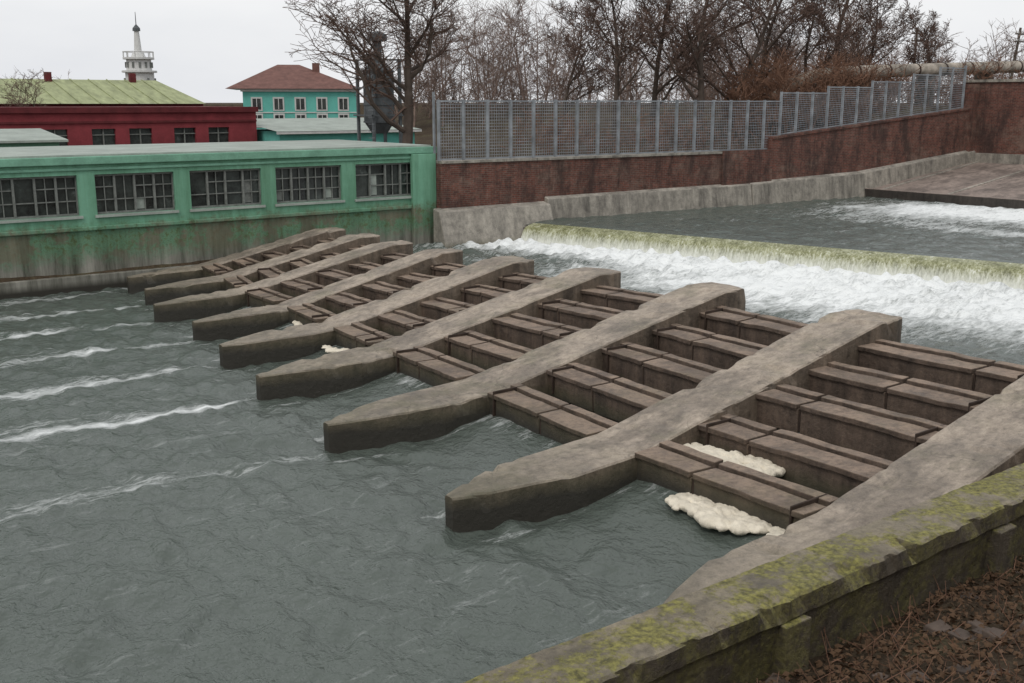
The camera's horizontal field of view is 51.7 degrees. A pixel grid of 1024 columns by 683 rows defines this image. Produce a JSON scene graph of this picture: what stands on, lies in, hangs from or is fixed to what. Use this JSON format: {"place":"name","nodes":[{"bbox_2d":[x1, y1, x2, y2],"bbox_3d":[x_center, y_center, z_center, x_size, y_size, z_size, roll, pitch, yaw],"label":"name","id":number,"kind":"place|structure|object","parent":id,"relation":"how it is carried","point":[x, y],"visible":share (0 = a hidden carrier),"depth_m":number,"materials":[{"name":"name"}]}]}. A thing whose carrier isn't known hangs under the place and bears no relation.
{"place":"outdoors","nodes":[
{"label":"outdoors","id":0,"kind":"place"},
{"bbox_2d":[0,237,1023,682],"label":"river water","id":1,"kind":"structure","parent":0,"point":[178,503],"depth_m":15.61,"materials":[{"name":"grey liquid"}]},
{"bbox_2d":[127,227,345,293],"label":"concrete pier","id":2,"kind":"structure","parent":1,"relation":"in","point":[143,281],"depth_m":36.29,"materials":[{"name":"grey concrete"}]},
{"bbox_2d":[201,238,335,276],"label":"baffle beam rows","id":3,"kind":"object","parent":2,"relation":"attached to","point":[215,269],"visible":0.4,"depth_m":35.48,"materials":[{"name":"concrete"}]},
{"bbox_2d":[144,233,379,305],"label":"concrete pier","id":4,"kind":"structure","parent":1,"relation":"in","point":[212,284],"depth_m":33.98,"materials":[{"name":"grey concrete"}]},
{"bbox_2d":[224,245,364,289],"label":"baffle beam rows","id":5,"kind":"object","parent":4,"relation":"attached to","point":[237,281],"visible":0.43,"depth_m":33.25,"materials":[{"name":"concrete"}]},
{"bbox_2d":[153,240,412,321],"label":"concrete pier","id":6,"kind":"structure","parent":1,"relation":"in","point":[198,306],"depth_m":31.35,"materials":[{"name":"grey concrete"}]},
{"bbox_2d":[244,253,407,306],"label":"baffle beam rows","id":7,"kind":"object","parent":6,"relation":"attached to","point":[261,296],"visible":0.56,"depth_m":30.99,"materials":[{"name":"concrete"}]},
{"bbox_2d":[292,320,301,324],"bbox_3d":[-5.316,-0.434,27.741,0.734,0.216,1.706,-9,16,-36],"label":"foam clump","id":8,"kind":"object","parent":1,"relation":"on","point":[294,322],"visible":0.2,"depth_m":27.70,"materials":[{"name":"white liquid"}]},
{"bbox_2d":[192,248,462,340],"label":"concrete pier","id":9,"kind":"structure","parent":1,"relation":"in","point":[238,323],"depth_m":29.06,"materials":[{"name":"grey concrete"}]},
{"bbox_2d":[322,345,348,352],"bbox_3d":[-4.131,0.211,24.985,0.561,0.134,1.293,-9,16,-36],"label":"foam clump","id":10,"kind":"object","parent":1,"relation":"on","point":[329,349],"visible":0.54,"depth_m":24.92,"materials":[{"name":"white liquid"}]},
{"bbox_2d":[219,256,533,368],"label":"concrete pier","id":11,"kind":"structure","parent":1,"relation":"in","point":[293,342],"depth_m":26.57,"materials":[{"name":"grey concrete"}]},
{"bbox_2d":[287,262,465,324],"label":"baffle beam rows","id":12,"kind":"object","parent":11,"relation":"attached to","point":[308,313],"visible":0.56,"depth_m":28.79,"materials":[{"name":"concrete"}]},
{"bbox_2d":[334,273,549,348],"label":"baffle beam rows","id":13,"kind":"object","parent":11,"relation":"attached to","point":[399,322],"visible":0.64,"depth_m":26.35,"materials":[{"name":"concrete"}]},
{"bbox_2d":[256,267,620,399],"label":"concrete pier","id":14,"kind":"structure","parent":1,"relation":"in","point":[333,372],"depth_m":23.88,"materials":[{"name":"grey concrete"}]},
{"bbox_2d":[324,282,745,453],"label":"concrete pier","id":15,"kind":"structure","parent":1,"relation":"in","point":[433,412],"depth_m":20.76,"materials":[{"name":"grey concrete"}]},
{"bbox_2d":[393,285,663,385],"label":"baffle beam rows","id":16,"kind":"object","parent":15,"relation":"attached to","point":[472,353],"visible":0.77,"depth_m":23.59,"materials":[{"name":"concrete"}]},
{"bbox_2d":[487,306,808,444],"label":"baffle beam rows","id":17,"kind":"object","parent":15,"relation":"attached to","point":[630,380],"visible":0.79,"depth_m":20.23,"materials":[{"name":"concrete"}]},
{"bbox_2d":[445,309,901,532],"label":"concrete pier","id":18,"kind":"structure","parent":1,"relation":"in","point":[543,485],"depth_m":17.25,"materials":[{"name":"grey concrete"}]},
{"bbox_2d":[665,492,784,535],"bbox_3d":[3.119,2.456,14.966,1.174,0.200,2.102,-9,16,-36],"label":"foam clump","id":19,"kind":"object","parent":1,"relation":"on","point":[704,512],"visible":0.66,"depth_m":14.79,"materials":[{"name":"white liquid"}]},
{"bbox_2d":[683,442,785,476],"bbox_3d":[3.308,1.882,16.415,1.832,0.286,1.008,11,17,40],"label":"foam clump","id":20,"kind":"object","parent":1,"relation":"on","point":[766,466],"visible":0.46,"depth_m":16.29,"materials":[{"name":"white liquid"}]},
{"bbox_2d":[663,376,1023,602],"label":"concrete pier","id":21,"kind":"structure","parent":1,"relation":"in","point":[982,440],"depth_m":14.50,"materials":[{"name":"grey concrete"}]},
{"bbox_2d":[634,339,1023,529],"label":"baffle beam rows","id":22,"kind":"object","parent":21,"relation":"attached to","point":[884,404],"visible":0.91,"depth_m":16.73,"materials":[{"name":"concrete"}]},
{"bbox_2d":[0,103,1023,682],"bbox_3d":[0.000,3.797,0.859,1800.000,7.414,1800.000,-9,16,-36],"label":"ground","id":23,"kind":"structure","parent":0,"point":[588,113],"depth_m":34.73,"materials":[{"name":"soil"}]},
{"bbox_2d":[0,67,52,106],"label":"bare shrub","id":24,"kind":"object","parent":23,"relation":"on","point":[11,95],"visible":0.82,"depth_m":59.92,"materials":[{"name":"brown plant"}]},
{"bbox_2d":[0,128,68,146],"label":"teal shed","id":25,"kind":"structure","parent":23,"relation":"on","point":[30,137],"depth_m":46.53,"materials":[{"name":"green paint"}]},
{"bbox_2d":[0,72,205,106],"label":"yellow roofed hall","id":26,"kind":"structure","parent":23,"relation":"on","point":[130,91],"depth_m":68.58,"materials":[{"name":"metal"}]},
{"bbox_2d":[0,106,257,145],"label":"red brick workshop","id":27,"kind":"structure","parent":23,"relation":"on","point":[111,125],"depth_m":58.45,"materials":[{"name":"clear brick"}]},
{"bbox_2d":[46,127,228,145],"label":"windows","id":28,"kind":"structure","parent":27,"relation":"in","point":[216,134],"depth_m":58.83,"materials":[{"name":"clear glass"}]},
{"bbox_2d":[122,14,156,79],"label":"white observation tower","id":29,"kind":"structure","parent":23,"relation":"on","point":[138,62],"depth_m":115.21,"materials":[{"name":"paint"}]},
{"bbox_2d":[0,153,424,277],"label":"walls","id":30,"kind":"structure","parent":23,"relation":"on","point":[66,253],"depth_m":36.10,"materials":[{"name":"green paint"}]},
{"bbox_2d":[0,162,410,219],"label":"windows","id":31,"kind":"structure","parent":30,"relation":"attached to","point":[36,197],"depth_m":36.55,"materials":[{"name":"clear glass"}]},
{"bbox_2d":[0,196,411,223],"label":"sills","id":32,"kind":"structure","parent":30,"relation":"attached to","point":[174,211],"depth_m":36.39,"materials":[{"name":"paint"}]},
{"bbox_2d":[0,140,430,158],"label":"roof","id":33,"kind":"structure","parent":30,"relation":"on","point":[93,150],"depth_m":39.39,"materials":[{"name":"metal"}]},
{"bbox_2d":[0,146,436,299],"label":"fascia and ledges","id":34,"kind":"structure","parent":30,"relation":"attached to","point":[422,206],"depth_m":36.14,"materials":[{"name":"green paint"}]},
{"bbox_2d":[242,92,356,128],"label":"walls","id":35,"kind":"structure","parent":23,"relation":"on","point":[289,101],"depth_m":85.58,"materials":[{"name":"teal paint"}]},
{"bbox_2d":[240,89,356,112],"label":"cornice","id":36,"kind":"structure","parent":35,"relation":"on","point":[295,90],"depth_m":85.28,"materials":[{"name":"teal paint"}]},
{"bbox_2d":[225,63,360,89],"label":"roof","id":37,"kind":"structure","parent":36,"relation":"on","point":[288,77],"depth_m":86.24,"materials":[{"name":"brown tile"}]},
{"bbox_2d":[251,97,348,126],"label":"windows","id":38,"kind":"structure","parent":35,"relation":"attached to","point":[321,104],"depth_m":85.58,"materials":[{"name":"white paint"}]},
{"bbox_2d":[256,118,421,143],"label":"teal shed","id":39,"kind":"structure","parent":23,"relation":"on","point":[285,129],"depth_m":64.20,"materials":[{"name":"paint"}]},
{"bbox_2d":[352,31,403,142],"bbox_3d":[-7.075,-12.937,55.360,2.300,6.400,2.150,-9,16,-36],"label":"steel silo","id":40,"kind":"object","parent":23,"relation":"on","point":[374,122],"visible":0.48,"depth_m":55.07,"materials":[{"name":"grey metal"}]},
{"bbox_2d":[282,0,475,143],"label":"bare tree","id":41,"kind":"object","parent":23,"relation":"on","point":[406,111],"visible":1,"depth_m":48.15,"materials":[{"name":"brown plant"}]},
{"bbox_2d":[5,0,1023,127],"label":"distant bare trees","id":42,"kind":"object","parent":23,"relation":"on","point":[500,71],"visible":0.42,"depth_m":92.09,"materials":[{"name":"brown plant"}]},
{"bbox_2d":[542,0,626,138],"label":"bare tree","id":43,"kind":"object","parent":23,"relation":"on","point":[576,71],"visible":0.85,"depth_m":64.19,"materials":[{"name":"brown plant"}]},
{"bbox_2d":[569,0,681,147],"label":"bare tree","id":44,"kind":"object","parent":23,"relation":"on","point":[618,59],"visible":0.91,"depth_m":59.31,"materials":[{"name":"brown plant"}]},
{"bbox_2d":[617,0,739,145],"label":"bare tree","id":45,"kind":"object","parent":23,"relation":"on","point":[656,76],"visible":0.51,"depth_m":60.75,"materials":[{"name":"brown plant"}]},
{"bbox_2d":[627,0,777,147],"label":"bare tree","id":46,"kind":"object","parent":23,"relation":"on","point":[699,87],"visible":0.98,"depth_m":57.71,"materials":[{"name":"brown plant"}]},
{"bbox_2d":[641,0,816,137],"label":"bare tree","id":47,"kind":"object","parent":23,"relation":"on","point":[760,41],"visible":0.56,"depth_m":61.38,"materials":[{"name":"brown plant"}]},
{"bbox_2d":[459,464,1023,682],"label":"coping and wall","id":48,"kind":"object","parent":23,"relation":"on","point":[844,585],"visible":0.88,"depth_m":10.91,"materials":[{"name":"concrete"}]},
{"bbox_2d":[771,522,1017,678],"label":"buttresses","id":49,"kind":"structure","parent":48,"relation":"on","point":[792,647],"depth_m":10.64,"materials":[{"name":"concrete"}]},
{"bbox_2d":[497,41,1023,155],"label":"shrub thicket","id":50,"kind":"object","parent":23,"relation":"on","point":[776,82],"visible":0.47,"depth_m":60.47,"materials":[{"name":"brown plant"}]},
{"bbox_2d":[719,0,831,95],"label":"bare tree","id":51,"kind":"object","parent":23,"relation":"on","point":[776,42],"visible":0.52,"depth_m":64.34,"materials":[{"name":"brown plant"}]},
{"bbox_2d":[781,0,875,120],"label":"bare tree","id":52,"kind":"object","parent":23,"relation":"on","point":[822,14],"visible":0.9,"depth_m":62.47,"materials":[{"name":"brown plant"}]},
{"bbox_2d":[797,0,908,101],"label":"bare tree","id":53,"kind":"object","parent":23,"relation":"on","point":[875,17],"visible":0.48,"depth_m":66.20,"materials":[{"name":"brown plant"}]},
{"bbox_2d":[829,0,924,64],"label":"bare tree","id":54,"kind":"object","parent":23,"relation":"on","point":[866,17],"visible":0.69,"depth_m":70.22,"materials":[{"name":"brown plant"}]},
{"bbox_2d":[734,555,1023,682],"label":"leaf litter","id":55,"kind":"object","parent":23,"relation":"on","point":[917,660],"visible":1,"depth_m":10.78,"materials":[{"name":"brown plant"}]},
{"bbox_2d":[765,570,1023,682],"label":"bank stones","id":56,"kind":"object","parent":23,"relation":"on","point":[937,625],"visible":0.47,"depth_m":10.90,"materials":[{"name":"stone"}]},
{"bbox_2d":[769,60,1023,106],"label":"overground pipeline","id":57,"kind":"object","parent":23,"relation":"on","point":[931,68],"visible":0.41,"depth_m":68.28,"materials":[{"name":"grey metal"}]},
{"bbox_2d":[899,8,955,63],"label":"bare tree","id":58,"kind":"object","parent":23,"relation":"on","point":[932,27],"visible":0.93,"depth_m":75.83,"materials":[{"name":"brown plant"}]},
{"bbox_2d":[1010,28,1023,78],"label":"utility pole","id":59,"kind":"object","parent":23,"relation":"on","point":[1016,48],"visible":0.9,"depth_m":87.31,"materials":[{"name":"brown wood"}]},
{"bbox_2d":[0,0,1023,102],"label":"sky","id":60,"kind":"structure","parent":0,"point":[201,49],"materials":[{"name":"white"}]},
{"bbox_2d":[521,223,1023,289],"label":"weir waterfall","id":61,"kind":"structure","parent":0,"point":[951,270],"depth_m":36.45,"materials":[{"name":"liquid"}]},
{"bbox_2d":[527,196,1023,265],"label":"river water","id":62,"kind":"structure","parent":0,"point":[926,228],"depth_m":42.37,"materials":[{"name":"grey liquid"}]},
{"bbox_2d":[433,151,974,247],"bbox_3d":[11.991,-6.482,50.842,35.304,4.603,1.534,-8,15,-33],"label":"concrete footing","id":63,"kind":"object","parent":62,"relation":"in","point":[484,224],"visible":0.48,"depth_m":47.88,"materials":[{"name":"grey concrete"}]},
{"bbox_2d":[436,110,968,208],"bbox_3d":[11.595,-9.072,51.103,34.963,4.140,0.719,-8,15,-33],"label":"brickwork","id":64,"kind":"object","parent":63,"relation":"on","point":[859,148],"visible":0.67,"depth_m":49.51,"materials":[{"name":"brick"}]},
{"bbox_2d":[436,108,969,163],"bbox_3d":[11.569,-10.186,50.901,34.961,2.098,0.729,-8,15,-33],"label":"coping","id":65,"kind":"object","parent":64,"relation":"on","point":[693,153],"visible":0.89,"depth_m":48.27,"materials":[{"name":"concrete"}]},
{"bbox_2d":[432,66,966,160],"bbox_3d":[11.204,-11.240,50.352,34.172,4.300,0.241,-8,15,-33],"label":"security fence","id":66,"kind":"object","parent":65,"relation":"on","point":[555,119],"visible":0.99,"depth_m":47.92,"materials":[{"name":"metal"}]},
{"bbox_2d":[865,161,1023,208],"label":"concrete apron","id":67,"kind":"object","parent":62,"relation":"in","point":[991,185],"visible":0.71,"depth_m":53.98,"materials":[{"name":"grey concrete"}]},
{"bbox_2d":[951,79,1023,164],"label":"cross wall","id":68,"kind":"structure","parent":67,"relation":"on","point":[995,130],"depth_m":59.05,"materials":[{"name":"brick"}]}
]}

